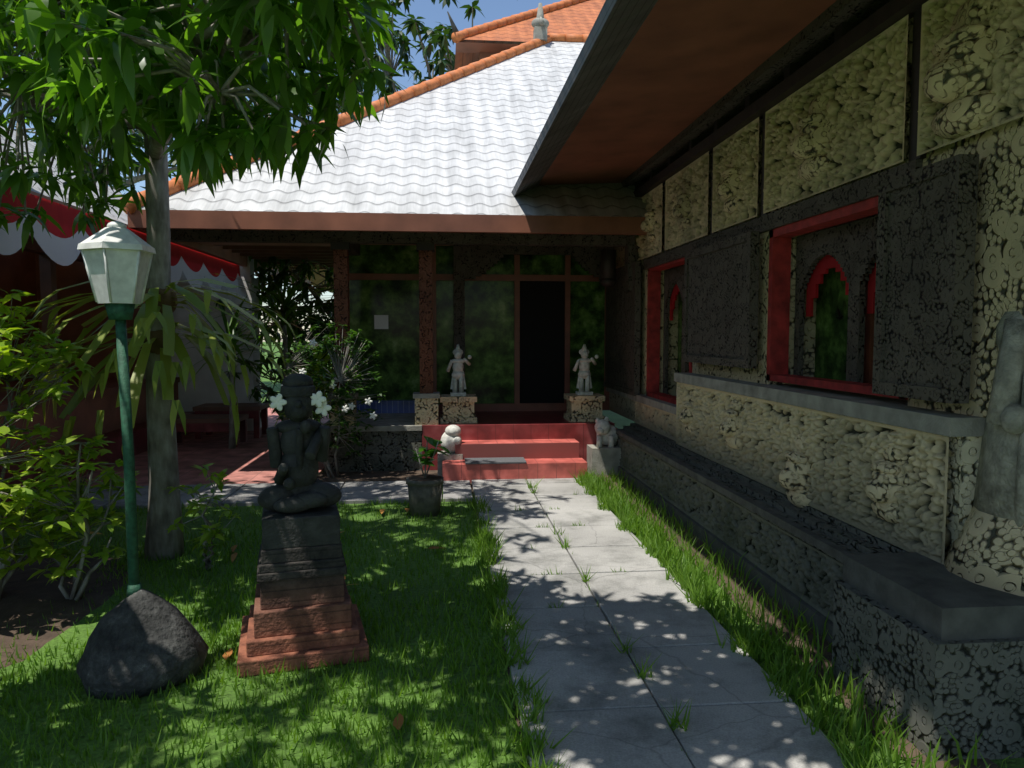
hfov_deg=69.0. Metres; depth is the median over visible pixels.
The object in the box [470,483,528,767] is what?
edging
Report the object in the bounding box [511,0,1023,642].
building wall
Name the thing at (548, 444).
porch base
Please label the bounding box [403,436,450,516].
potted plant pot
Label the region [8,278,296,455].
staghorn fern fronds
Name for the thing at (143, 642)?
rock
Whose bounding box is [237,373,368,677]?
seated garden statue
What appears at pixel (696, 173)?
relief panel
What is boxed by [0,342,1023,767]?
ground
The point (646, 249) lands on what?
relief panel
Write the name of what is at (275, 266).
garden tree
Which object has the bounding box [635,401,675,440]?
wall panel
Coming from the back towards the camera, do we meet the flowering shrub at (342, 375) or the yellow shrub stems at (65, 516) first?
the flowering shrub at (342, 375)
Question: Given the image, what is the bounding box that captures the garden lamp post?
[77,221,155,596]
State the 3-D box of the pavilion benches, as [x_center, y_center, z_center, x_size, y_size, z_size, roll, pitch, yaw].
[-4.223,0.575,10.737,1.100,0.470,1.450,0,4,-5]
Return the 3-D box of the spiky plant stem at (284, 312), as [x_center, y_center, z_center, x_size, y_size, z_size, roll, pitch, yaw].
[-3.402,-0.402,10.920,1.965,2.458,2.253,4,5,43]
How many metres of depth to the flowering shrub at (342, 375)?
7.83 m
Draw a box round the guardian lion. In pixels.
[587,417,620,475]
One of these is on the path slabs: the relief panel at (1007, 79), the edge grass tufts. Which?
the edge grass tufts
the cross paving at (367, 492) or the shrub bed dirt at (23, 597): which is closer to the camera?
the shrub bed dirt at (23, 597)
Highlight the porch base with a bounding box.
[324,411,614,482]
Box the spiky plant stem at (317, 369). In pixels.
[266,327,334,425]
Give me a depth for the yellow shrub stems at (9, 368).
4.18 m
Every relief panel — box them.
[635,183,664,260]
[665,151,711,250]
[712,117,762,232]
[763,14,912,213]
[917,0,1023,155]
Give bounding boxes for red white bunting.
[0,187,239,296]
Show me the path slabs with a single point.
(605, 705)
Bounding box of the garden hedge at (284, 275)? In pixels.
[214,257,334,421]
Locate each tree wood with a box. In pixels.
[0,0,409,560]
[0,21,336,193]
[291,0,483,123]
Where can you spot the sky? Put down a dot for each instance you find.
(492, 10)
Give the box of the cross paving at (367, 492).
[32,480,472,509]
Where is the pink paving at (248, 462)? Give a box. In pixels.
[3,407,329,517]
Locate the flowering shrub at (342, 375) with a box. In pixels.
[278,322,386,476]
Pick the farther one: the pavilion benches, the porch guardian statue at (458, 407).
the pavilion benches
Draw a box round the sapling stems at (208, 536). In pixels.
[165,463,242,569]
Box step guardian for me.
[437,425,462,475]
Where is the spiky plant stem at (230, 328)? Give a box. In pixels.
[178,297,293,448]
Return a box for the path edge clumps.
[464,468,914,767]
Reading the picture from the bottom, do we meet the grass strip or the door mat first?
the grass strip
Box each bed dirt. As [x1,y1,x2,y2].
[0,552,127,668]
[317,470,437,483]
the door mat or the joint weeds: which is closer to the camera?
the joint weeds
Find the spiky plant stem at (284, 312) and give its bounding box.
[206,274,333,420]
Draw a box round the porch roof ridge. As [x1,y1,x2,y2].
[548,33,588,42]
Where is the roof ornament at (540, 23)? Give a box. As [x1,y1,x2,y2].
[531,3,548,41]
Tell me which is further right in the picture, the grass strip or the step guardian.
the grass strip
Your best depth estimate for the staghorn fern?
5.03 m
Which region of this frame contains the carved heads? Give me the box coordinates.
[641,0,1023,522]
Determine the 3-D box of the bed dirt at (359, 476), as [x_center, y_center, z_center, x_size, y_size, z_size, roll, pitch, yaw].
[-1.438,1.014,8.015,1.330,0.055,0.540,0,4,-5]
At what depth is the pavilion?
11.04 m
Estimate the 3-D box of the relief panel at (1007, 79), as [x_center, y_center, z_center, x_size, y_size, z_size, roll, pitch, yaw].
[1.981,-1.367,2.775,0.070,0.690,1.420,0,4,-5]
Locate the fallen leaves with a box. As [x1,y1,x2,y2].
[90,508,442,729]
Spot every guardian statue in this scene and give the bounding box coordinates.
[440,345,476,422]
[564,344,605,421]
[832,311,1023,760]
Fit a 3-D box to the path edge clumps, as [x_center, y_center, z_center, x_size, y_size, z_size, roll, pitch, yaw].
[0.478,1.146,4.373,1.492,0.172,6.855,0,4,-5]
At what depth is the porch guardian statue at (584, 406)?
8.68 m
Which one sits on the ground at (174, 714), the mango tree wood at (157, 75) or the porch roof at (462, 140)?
the mango tree wood at (157, 75)
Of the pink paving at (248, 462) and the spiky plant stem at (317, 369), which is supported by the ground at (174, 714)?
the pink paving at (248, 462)
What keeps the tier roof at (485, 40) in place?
on the porch roof at (462, 140)
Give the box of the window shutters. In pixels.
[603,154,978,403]
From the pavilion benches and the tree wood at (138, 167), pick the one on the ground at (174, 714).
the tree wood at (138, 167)
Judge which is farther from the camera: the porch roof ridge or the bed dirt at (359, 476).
the porch roof ridge
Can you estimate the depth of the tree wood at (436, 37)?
22.16 m
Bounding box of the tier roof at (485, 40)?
[447,0,605,69]
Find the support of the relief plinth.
attached to the building wall at (653, 94)
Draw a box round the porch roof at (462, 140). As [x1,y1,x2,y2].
[120,34,647,292]
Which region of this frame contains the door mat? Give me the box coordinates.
[465,457,526,463]
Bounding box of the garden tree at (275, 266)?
[168,149,334,372]
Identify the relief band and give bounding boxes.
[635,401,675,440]
[676,382,953,564]
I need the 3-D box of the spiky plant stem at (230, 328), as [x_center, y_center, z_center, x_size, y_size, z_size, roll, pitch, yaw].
[-3.679,-0.142,9.994,1.899,2.062,1.881,0,4,-5]
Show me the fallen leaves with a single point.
(399, 715)
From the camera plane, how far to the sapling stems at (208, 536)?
4.88 m
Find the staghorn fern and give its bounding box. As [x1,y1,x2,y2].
[141,288,176,354]
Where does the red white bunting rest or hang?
attached to the pavilion
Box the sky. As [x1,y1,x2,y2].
[0,0,560,341]
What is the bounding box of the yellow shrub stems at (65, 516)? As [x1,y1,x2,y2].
[0,435,143,599]
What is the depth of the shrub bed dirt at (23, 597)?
4.22 m
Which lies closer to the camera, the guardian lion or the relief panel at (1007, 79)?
the relief panel at (1007, 79)
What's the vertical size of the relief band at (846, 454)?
0.570 m
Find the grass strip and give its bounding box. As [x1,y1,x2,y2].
[581,466,1018,767]
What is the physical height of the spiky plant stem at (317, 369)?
1.702 m
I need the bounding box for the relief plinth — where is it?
[616,435,842,621]
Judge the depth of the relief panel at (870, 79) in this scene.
4.07 m
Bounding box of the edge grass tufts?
[468,497,844,767]
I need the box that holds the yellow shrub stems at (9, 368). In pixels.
[0,289,110,599]
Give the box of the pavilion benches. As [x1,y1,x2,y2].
[176,403,268,446]
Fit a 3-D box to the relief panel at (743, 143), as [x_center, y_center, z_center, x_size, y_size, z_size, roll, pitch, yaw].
[1.705,-1.560,5.690,0.069,0.690,0.890,0,4,-5]
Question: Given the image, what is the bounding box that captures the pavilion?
[0,126,261,501]
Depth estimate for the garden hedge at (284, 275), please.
11.85 m
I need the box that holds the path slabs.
[472,478,853,767]

